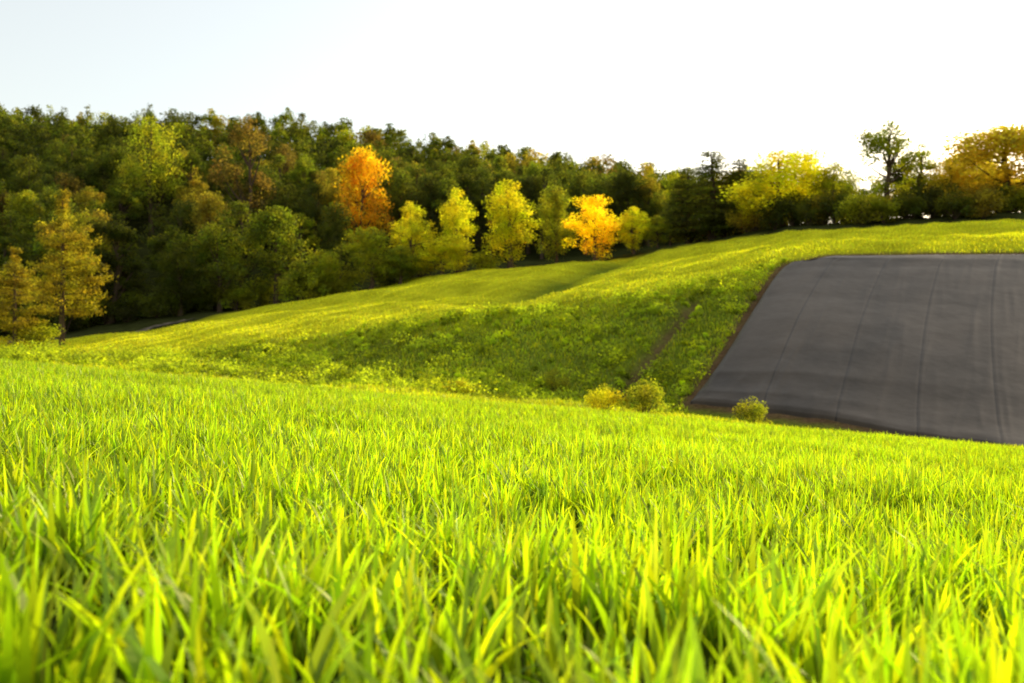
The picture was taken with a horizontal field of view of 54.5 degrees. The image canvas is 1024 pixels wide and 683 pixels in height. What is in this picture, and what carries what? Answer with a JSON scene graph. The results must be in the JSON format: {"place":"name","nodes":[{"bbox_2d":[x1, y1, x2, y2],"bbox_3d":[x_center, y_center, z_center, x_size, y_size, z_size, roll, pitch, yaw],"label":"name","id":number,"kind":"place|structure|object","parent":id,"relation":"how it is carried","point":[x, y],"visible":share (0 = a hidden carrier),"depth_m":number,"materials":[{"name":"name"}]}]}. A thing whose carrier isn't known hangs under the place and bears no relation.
{"place":"outdoors","nodes":[
{"label":"outdoors","id":0,"kind":"place"},
{"bbox_2d":[0,169,1023,682],"bbox_3d":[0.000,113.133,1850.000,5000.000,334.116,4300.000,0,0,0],"label":"ground","id":1,"kind":"structure","parent":0,"point":[618,251],"depth_m":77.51,"materials":[{"name":"green plant"}]},
{"bbox_2d":[0,209,36,280],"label":"tree","id":2,"kind":"object","parent":1,"relation":"on","point":[13,220],"visible":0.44,"depth_m":150.77,"materials":[{"name":"green plant"}]},
{"bbox_2d":[0,236,38,311],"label":"tree","id":3,"kind":"object","parent":1,"relation":"on","point":[3,241],"visible":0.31,"depth_m":140.28,"materials":[{"name":"green plant"}]},
{"bbox_2d":[2,189,39,255],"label":"tree","id":4,"kind":"object","parent":1,"relation":"on","point":[23,200],"visible":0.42,"depth_m":160.07,"materials":[{"name":"green plant"}]},
{"bbox_2d":[6,154,41,209],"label":"tree","id":5,"kind":"object","parent":1,"relation":"on","point":[24,176],"visible":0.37,"depth_m":183.87,"materials":[{"name":"green plant"}]},
{"bbox_2d":[0,246,53,347],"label":"pine tree","id":6,"kind":"object","parent":1,"relation":"on","point":[27,283],"visible":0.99,"depth_m":85.81,"materials":[{"name":"yellow plant"}]},
{"bbox_2d":[0,202,56,301],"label":"pine tree","id":7,"kind":"object","parent":1,"relation":"on","point":[31,235],"visible":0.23,"depth_m":146.45,"materials":[{"name":"green plant"}]},
{"bbox_2d":[10,221,67,311],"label":"pine tree","id":8,"kind":"object","parent":1,"relation":"on","point":[38,257],"visible":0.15,"depth_m":138.34,"materials":[{"name":"green plant"}]},
{"bbox_2d":[10,319,71,349],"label":"shrub","id":9,"kind":"object","parent":1,"relation":"on","point":[39,333],"visible":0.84,"depth_m":87.54,"materials":[{"name":"green plant"}]},
{"bbox_2d":[22,186,77,254],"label":"tree","id":10,"kind":"object","parent":1,"relation":"on","point":[49,198],"visible":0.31,"depth_m":153.00,"materials":[{"name":"green plant"}]},
{"bbox_2d":[27,210,85,309],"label":"tree","id":11,"kind":"object","parent":1,"relation":"on","point":[36,247],"visible":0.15,"depth_m":133.54,"materials":[{"name":"green plant"}]},
{"bbox_2d":[30,172,87,207],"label":"tree","id":12,"kind":"object","parent":1,"relation":"on","point":[67,181],"visible":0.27,"depth_m":178.87,"materials":[{"name":"green plant"}]},
{"bbox_2d":[39,302,84,333],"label":"shrub","id":13,"kind":"object","parent":1,"relation":"on","point":[68,322],"visible":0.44,"depth_m":128.57,"materials":[{"name":"green plant"}]},
{"bbox_2d":[11,188,118,344],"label":"pine tree","id":14,"kind":"object","parent":1,"relation":"on","point":[68,248],"visible":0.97,"depth_m":95.75,"materials":[{"name":"yellow plant"}]},
{"bbox_2d":[55,135,79,179],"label":"tree","id":15,"kind":"object","parent":1,"relation":"on","point":[66,163],"visible":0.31,"depth_m":199.76,"materials":[{"name":"green plant"}]},
{"bbox_2d":[52,211,110,326],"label":"tree","id":16,"kind":"object","parent":1,"relation":"on","point":[79,222],"visible":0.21,"depth_m":133.18,"materials":[{"name":"green plant"}]},
{"bbox_2d":[72,186,109,225],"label":"tree","id":17,"kind":"object","parent":1,"relation":"on","point":[92,196],"visible":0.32,"depth_m":166.50,"materials":[{"name":"green plant"}]},
{"bbox_2d":[79,156,126,211],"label":"tree","id":18,"kind":"object","parent":1,"relation":"on","point":[94,176],"visible":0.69,"depth_m":187.70,"materials":[{"name":"green plant"}]},
{"bbox_2d":[75,208,140,295],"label":"tree","id":19,"kind":"object","parent":1,"relation":"on","point":[95,214],"visible":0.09,"depth_m":144.26,"materials":[{"name":"green plant"}]},
{"bbox_2d":[83,213,145,323],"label":"tree","id":20,"kind":"object","parent":1,"relation":"on","point":[116,230],"visible":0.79,"depth_m":133.91,"materials":[{"name":"green plant"}]},
{"bbox_2d":[98,146,139,212],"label":"tree","id":21,"kind":"object","parent":1,"relation":"on","point":[119,155],"visible":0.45,"depth_m":189.98,"materials":[{"name":"green plant"}]},
{"bbox_2d":[91,236,155,306],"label":"pine tree","id":22,"kind":"object","parent":1,"relation":"on","point":[124,275],"visible":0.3,"depth_m":141.70,"materials":[{"name":"green plant"}]},
{"bbox_2d":[103,179,145,240],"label":"tree","id":23,"kind":"object","parent":1,"relation":"on","point":[119,192],"visible":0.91,"depth_m":174.66,"materials":[{"name":"green plant"}]},
{"bbox_2d":[103,297,146,322],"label":"shrub","id":24,"kind":"object","parent":1,"relation":"on","point":[125,312],"visible":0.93,"depth_m":132.31,"materials":[{"name":"green plant"}]},
{"bbox_2d":[114,115,194,234],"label":"tree","id":25,"kind":"object","parent":1,"relation":"on","point":[149,178],"visible":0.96,"depth_m":183.51,"materials":[{"name":"green plant"}]},
{"bbox_2d":[133,172,177,227],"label":"pine tree","id":26,"kind":"object","parent":1,"relation":"on","point":[156,202],"visible":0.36,"depth_m":191.97,"materials":[{"name":"green plant"}]},
{"bbox_2d":[138,289,174,317],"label":"shrub","id":27,"kind":"object","parent":1,"relation":"on","point":[153,308],"visible":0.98,"depth_m":131.56,"materials":[{"name":"green plant"}]},
{"bbox_2d":[138,199,198,272],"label":"tree","id":28,"kind":"object","parent":1,"relation":"on","point":[182,213],"visible":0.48,"depth_m":156.21,"materials":[{"name":"green plant"}]},
{"bbox_2d":[143,225,203,307],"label":"tree","id":29,"kind":"object","parent":1,"relation":"on","point":[160,241],"visible":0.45,"depth_m":136.93,"materials":[{"name":"green plant"}]},
{"bbox_2d":[151,238,209,315],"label":"tree","id":30,"kind":"object","parent":1,"relation":"on","point":[179,267],"visible":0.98,"depth_m":132.53,"materials":[{"name":"green plant"}]},
{"bbox_2d":[172,174,210,205],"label":"tree","id":31,"kind":"object","parent":1,"relation":"on","point":[200,188],"visible":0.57,"depth_m":178.07,"materials":[{"name":"green plant"}]},
{"bbox_2d":[176,146,208,203],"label":"tree","id":32,"kind":"object","parent":1,"relation":"on","point":[192,158],"visible":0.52,"depth_m":190.62,"materials":[{"name":"green plant"}]},
{"bbox_2d":[186,191,233,284],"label":"tree","id":33,"kind":"object","parent":1,"relation":"on","point":[211,201],"visible":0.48,"depth_m":153.23,"materials":[{"name":"green plant"}]},
{"bbox_2d":[184,221,255,311],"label":"tree","id":34,"kind":"object","parent":1,"relation":"on","point":[214,251],"visible":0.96,"depth_m":134.77,"materials":[{"name":"green plant"}]},
{"bbox_2d":[212,281,258,310],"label":"shrub","id":35,"kind":"object","parent":1,"relation":"on","point":[235,296],"visible":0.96,"depth_m":134.76,"materials":[{"name":"green plant"}]},
{"bbox_2d":[213,200,267,288],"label":"tree","id":36,"kind":"object","parent":1,"relation":"on","point":[244,208],"visible":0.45,"depth_m":144.46,"materials":[{"name":"green plant"}]},
{"bbox_2d":[208,115,276,266],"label":"tree","id":37,"kind":"object","parent":1,"relation":"on","point":[245,128],"visible":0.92,"depth_m":167.85,"materials":[{"name":"green plant"}]},
{"bbox_2d":[229,164,291,256],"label":"tree","id":38,"kind":"object","parent":1,"relation":"on","point":[278,196],"visible":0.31,"depth_m":173.93,"materials":[{"name":"green plant"}]},
{"bbox_2d":[242,273,283,305],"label":"shrub","id":39,"kind":"object","parent":1,"relation":"on","point":[263,295],"visible":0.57,"depth_m":139.23,"materials":[{"name":"green plant"}]},
{"bbox_2d":[236,205,314,303],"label":"tree","id":40,"kind":"object","parent":1,"relation":"on","point":[268,224],"visible":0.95,"depth_m":136.76,"materials":[{"name":"green plant"}]},
{"bbox_2d":[272,143,298,200],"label":"tree","id":41,"kind":"object","parent":1,"relation":"on","point":[289,163],"visible":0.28,"depth_m":203.79,"materials":[{"name":"green plant"}]},
{"bbox_2d":[274,267,327,301],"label":"shrub","id":42,"kind":"object","parent":1,"relation":"on","point":[284,282],"visible":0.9,"depth_m":130.53,"materials":[{"name":"green plant"}]},
{"bbox_2d":[279,213,324,266],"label":"tree","id":43,"kind":"object","parent":1,"relation":"on","point":[300,231],"visible":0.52,"depth_m":161.44,"materials":[{"name":"green plant"}]},
{"bbox_2d":[287,153,319,191],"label":"tree","id":44,"kind":"object","parent":1,"relation":"on","point":[302,167],"visible":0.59,"depth_m":191.13,"materials":[{"name":"green plant"}]},
{"bbox_2d":[292,183,341,270],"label":"tree","id":45,"kind":"object","parent":1,"relation":"on","point":[312,211],"visible":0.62,"depth_m":165.45,"materials":[{"name":"green plant"}]},
{"bbox_2d":[290,249,349,296],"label":"tree","id":46,"kind":"object","parent":1,"relation":"on","point":[325,261],"visible":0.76,"depth_m":132.38,"materials":[{"name":"green plant"}]},
{"bbox_2d":[314,167,348,244],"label":"tree","id":47,"kind":"object","parent":1,"relation":"on","point":[329,198],"visible":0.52,"depth_m":181.18,"materials":[{"name":"green plant"}]},
{"bbox_2d":[312,201,359,277],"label":"tree","id":48,"kind":"object","parent":1,"relation":"on","point":[336,235],"visible":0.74,"depth_m":154.80,"materials":[{"name":"green plant"}]},
{"bbox_2d":[318,268,361,295],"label":"shrub","id":49,"kind":"object","parent":1,"relation":"on","point":[347,284],"visible":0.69,"depth_m":133.66,"materials":[{"name":"green plant"}]},
{"bbox_2d":[330,145,394,270],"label":"tree","id":50,"kind":"object","parent":1,"relation":"on","point":[364,162],"visible":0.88,"depth_m":168.89,"materials":[{"name":"orange plant"}]},
{"bbox_2d":[334,226,410,289],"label":"tree","id":51,"kind":"object","parent":1,"relation":"on","point":[364,250],"visible":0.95,"depth_m":133.71,"materials":[{"name":"green plant"}]},
{"bbox_2d":[0,257,787,414],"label":"weeds","id":52,"kind":"object","parent":1,"relation":"on","point":[341,371],"visible":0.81,"depth_m":59.44,"materials":[{"name":"green plant"}]},
{"bbox_2d":[0,103,796,205],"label":"distant wood","id":53,"kind":"object","parent":1,"relation":"on","point":[27,134],"visible":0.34,"depth_m":248.04,"materials":[{"name":"green plant"}]},
{"bbox_2d":[381,169,416,251],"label":"tree","id":54,"kind":"object","parent":1,"relation":"on","point":[398,202],"visible":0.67,"depth_m":174.83,"materials":[{"name":"green plant"}]},
{"bbox_2d":[379,245,423,284],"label":"tree","id":55,"kind":"object","parent":1,"relation":"on","point":[398,271],"visible":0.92,"depth_m":134.38,"materials":[{"name":"green plant"}]},
{"bbox_2d":[388,201,437,277],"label":"tree","id":56,"kind":"object","parent":1,"relation":"on","point":[408,229],"visible":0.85,"depth_m":139.65,"materials":[{"name":"yellow plant"}]},
{"bbox_2d":[404,173,445,257],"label":"tree","id":57,"kind":"object","parent":1,"relation":"on","point":[428,187],"visible":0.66,"depth_m":171.85,"materials":[{"name":"green plant"}]},
{"bbox_2d":[408,234,477,274],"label":"bush","id":58,"kind":"object","parent":1,"relation":"on","point":[448,244],"visible":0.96,"depth_m":135.19,"materials":[{"name":"green plant"}]},
{"bbox_2d":[423,177,478,252],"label":"tree","id":59,"kind":"object","parent":1,"relation":"on","point":[446,183],"visible":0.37,"depth_m":171.31,"materials":[{"name":"green plant"}]},
{"bbox_2d":[436,187,478,272],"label":"tree","id":60,"kind":"object","parent":1,"relation":"on","point":[456,221],"visible":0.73,"depth_m":142.09,"materials":[{"name":"yellow plant"}]},
{"bbox_2d":[441,167,489,254],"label":"tree","id":61,"kind":"object","parent":1,"relation":"on","point":[464,180],"visible":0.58,"depth_m":179.83,"materials":[{"name":"green plant"}]},
{"bbox_2d":[451,154,490,217],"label":"tree","id":62,"kind":"object","parent":1,"relation":"on","point":[472,162],"visible":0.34,"depth_m":207.35,"materials":[{"name":"green plant"}]},
{"bbox_2d":[467,250,504,269],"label":"shrub","id":63,"kind":"object","parent":1,"relation":"on","point":[481,259],"visible":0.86,"depth_m":141.25,"materials":[{"name":"green plant"}]},
{"bbox_2d":[470,177,504,251],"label":"tree","id":64,"kind":"object","parent":1,"relation":"on","point":[485,188],"visible":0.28,"depth_m":184.48,"materials":[{"name":"green plant"}]},
{"bbox_2d":[469,190,507,259],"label":"pine tree","id":65,"kind":"object","parent":1,"relation":"on","point":[486,231],"visible":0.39,"depth_m":174.88,"materials":[{"name":"green plant"}]},
{"bbox_2d":[0,358,1023,682],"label":"meadow grass","id":66,"kind":"structure","parent":1,"relation":"on","point":[848,552],"depth_m":2.31,"materials":[{"name":"green plant"}]},
{"bbox_2d":[481,179,543,268],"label":"tree","id":67,"kind":"object","parent":1,"relation":"on","point":[509,216],"visible":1,"depth_m":141.64,"materials":[{"name":"yellow plant"}]},
{"bbox_2d":[506,173,546,253],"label":"tree","id":68,"kind":"object","parent":1,"relation":"on","point":[529,184],"visible":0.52,"depth_m":180.27,"materials":[{"name":"green plant"}]},
{"bbox_2d":[522,192,564,258],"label":"tree","id":69,"kind":"object","parent":1,"relation":"on","point":[538,240],"visible":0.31,"depth_m":175.30,"materials":[{"name":"green plant"}]},
{"bbox_2d":[520,166,568,254],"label":"tree","id":70,"kind":"object","parent":1,"relation":"on","point":[544,173],"visible":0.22,"depth_m":179.56,"materials":[{"name":"green plant"}]},
{"bbox_2d":[530,185,578,263],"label":"tree","id":71,"kind":"object","parent":1,"relation":"on","point":[559,211],"visible":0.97,"depth_m":149.13,"materials":[{"name":"green plant"}]},
{"bbox_2d":[542,368,570,391],"bbox_3d":[2.413,2.117,53.795,1.562,1.406,1.652,0,0,0],"label":"shrub","id":72,"kind":"object","parent":1,"relation":"on","point":[551,378],"visible":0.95,"depth_m":53.60,"materials":[{"name":"green plant"}]},
{"bbox_2d":[558,169,612,254],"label":"tree","id":73,"kind":"object","parent":1,"relation":"on","point":[582,186],"visible":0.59,"depth_m":174.59,"materials":[{"name":"green plant"}]},
{"bbox_2d":[560,194,622,260],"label":"tree","id":74,"kind":"object","parent":1,"relation":"on","point":[592,211],"visible":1,"depth_m":142.78,"materials":[{"name":"yellow plant"}]},
{"bbox_2d":[583,383,624,410],"bbox_3d":[3.339,2.123,36.058,1.509,1.234,1.606,0,0,6],"label":"shrub","id":75,"kind":"object","parent":1,"relation":"on","point":[612,398],"visible":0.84,"depth_m":35.88,"materials":[{"name":"yellow plant"}]},
{"bbox_2d":[605,169,649,247],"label":"tree","id":76,"kind":"object","parent":1,"relation":"on","point":[626,184],"visible":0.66,"depth_m":176.13,"materials":[{"name":"green plant"}]},
{"bbox_2d":[616,206,652,253],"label":"tree","id":77,"kind":"object","parent":1,"relation":"on","point":[641,225],"visible":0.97,"depth_m":146.55,"materials":[{"name":"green plant"}]},
{"bbox_2d":[622,376,669,415],"bbox_3d":[4.891,2.046,35.972,1.825,1.605,1.715,0,0,-12],"label":"shrub","id":78,"kind":"object","parent":1,"relation":"on","point":[644,399],"visible":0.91,"depth_m":35.83,"materials":[{"name":"green plant"}]},
{"bbox_2d":[625,188,668,245],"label":"tree","id":79,"kind":"object","parent":1,"relation":"on","point":[656,199],"visible":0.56,"depth_m":175.28,"materials":[{"name":"green plant"}]},
{"bbox_2d":[642,215,676,247],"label":"tree","id":80,"kind":"object","parent":1,"relation":"on","point":[657,226],"visible":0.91,"depth_m":146.81,"materials":[{"name":"green plant"}]},
{"bbox_2d":[653,168,720,243],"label":"pine tree","id":81,"kind":"object","parent":1,"relation":"on","point":[680,191],"visible":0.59,"depth_m":147.35,"materials":[{"name":"green plant"}]},
{"bbox_2d":[661,151,751,238],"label":"pine tree","id":82,"kind":"object","parent":1,"relation":"on","point":[712,169],"visible":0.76,"depth_m":142.92,"materials":[{"name":"green plant"}]},
{"bbox_2d":[700,158,760,234],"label":"pine tree","id":83,"kind":"object","parent":1,"relation":"on","point":[737,177],"visible":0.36,"depth_m":142.32,"materials":[{"name":"green plant"}]},
{"bbox_2d":[724,207,773,232],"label":"shrub","id":84,"kind":"object","parent":1,"relation":"on","point":[738,222],"visible":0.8,"depth_m":135.07,"materials":[{"name":"green plant"}]},
{"bbox_2d":[726,179,774,230],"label":"tree","id":85,"kind":"object","parent":1,"relation":"on","point":[740,205],"visible":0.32,"depth_m":134.96,"materials":[{"name":"green plant"}]},
{"bbox_2d":[732,395,772,424],"bbox_3d":[8.925,2.667,36.934,1.340,1.351,1.425,0,0,-33],"label":"shrub","id":86,"kind":"object","parent":1,"relation":"on","point":[758,411],"visible":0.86,"depth_m":36.87,"materials":[{"name":"green plant"}]},
{"bbox_2d":[755,194,793,229],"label":"shrub","id":87,"kind":"object","parent":1,"relation":"on","point":[768,222],"visible":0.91,"depth_m":129.48,"materials":[{"name":"green plant"}]},
{"bbox_2d":[716,147,843,225],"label":"tree","id":88,"kind":"object","parent":1,"relation":"on","point":[773,177],"visible":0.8,"depth_m":132.26,"materials":[{"name":"yellow plant"}]},
{"bbox_2d":[770,190,814,225],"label":"shrub","id":89,"kind":"object","parent":1,"relation":"on","point":[791,212],"visible":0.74,"depth_m":129.23,"materials":[{"name":"green plant"}]},
{"bbox_2d":[792,195,830,224],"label":"shrub","id":90,"kind":"object","parent":1,"relation":"on","point":[802,209],"visible":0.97,"depth_m":127.48,"materials":[{"name":"green plant"}]},
{"bbox_2d":[817,185,852,223],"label":"shrub","id":91,"kind":"object","parent":1,"relation":"on","point":[840,197],"visible":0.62,"depth_m":126.40,"materials":[{"name":"green plant"}]},
{"bbox_2d":[807,161,864,223],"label":"tree","id":92,"kind":"object","parent":1,"relation":"on","point":[832,179],"visible":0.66,"depth_m":131.29,"materials":[{"name":"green plant"}]},
{"bbox_2d":[690,254,1023,445],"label":"slope cover sheet","id":93,"kind":"object","parent":1,"relation":"on","point":[928,346],"visible":0.99,"depth_m":54.10,"materials":[{"name":"grey plastic"}]},
{"bbox_2d":[835,189,888,224],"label":"shrub","id":94,"kind":"object","parent":1,"relation":"on","point":[863,216],"visible":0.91,"depth_m":121.18,"materials":[{"name":"green plant"}]},
{"bbox_2d":[860,194,907,222],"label":"shrub","id":95,"kind":"object","parent":1,"relation":"on","point":[883,219],"visible":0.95,"depth_m":120.20,"materials":[{"name":"green plant"}]},
{"bbox_2d":[851,119,924,198],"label":"tree","id":96,"kind":"object","parent":1,"relation":"on","point":[878,142],"visible":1,"depth_m":127.16,"materials":[{"name":"green plant"}]},
{"bbox_2d":[874,159,933,195],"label":"tree","id":97,"kind":"object","parent":1,"relation":"on","point":[899,178],"visible":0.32,"depth_m":148.42,"materials":[{"name":"green plant"}]},
{"bbox_2d":[886,194,935,218],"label":"shrub","id":98,"kind":"object","parent":1,"relation":"on","point":[920,210],"visible":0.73,"depth_m":120.68,"materials":[{"name":"green plant"}]},
{"bbox_2d":[889,143,942,197],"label":"tree","id":99,"kind":"object","parent":1,"relation":"on","point":[925,164],"visible":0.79,"depth_m":129.24,"materials":[{"name":"green plant"}]},
{"bbox_2d":[916,184,955,218],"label":"shrub","id":100,"kind":"object","parent":1,"relation":"on","point":[932,214],"visible":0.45,"depth_m":122.04,"materials":[{"name":"green plant"}]},
{"bbox_2d":[919,158,980,215],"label":"tree","id":101,"kind":"object","parent":1,"relation":"on","point":[950,176],"visible":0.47,"depth_m":126.83,"materials":[{"name":"green plant"}]},
{"bbox_2d":[932,190,980,219],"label":"shrub","id":102,"kind":"object","parent":1,"relation":"on","point":[956,210],"visible":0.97,"depth_m":116.21,"materials":[{"name":"green plant"}]},
{"bbox_2d":[932,123,1023,212],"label":"tree","id":103,"kind":"object","parent":1,"relation":"on","point":[1003,144],"visible":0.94,"depth_m":119.94,"materials":[{"name":"yellow plant"}]},
{"bbox_2d":[961,185,1010,217],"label":"shrub","id":104,"kind":"object","parent":1,"relation":"on","point":[984,212],"visible":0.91,"depth_m":114.76,"materials":[{"name":"green plant"}]},
{"bbox_2d":[991,184,1023,212],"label":"shrub","id":105,"kind":"object","parent":1,"relation":"on","point":[1014,195],"visible":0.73,"depth_m":116.90,"materials":[{"name":"green plant"}]},
{"bbox_2d":[0,0,1023,222],"label":"sky","id":106,"kind":"structure","parent":0,"point":[663,83],"materials":[{"name":"white"}]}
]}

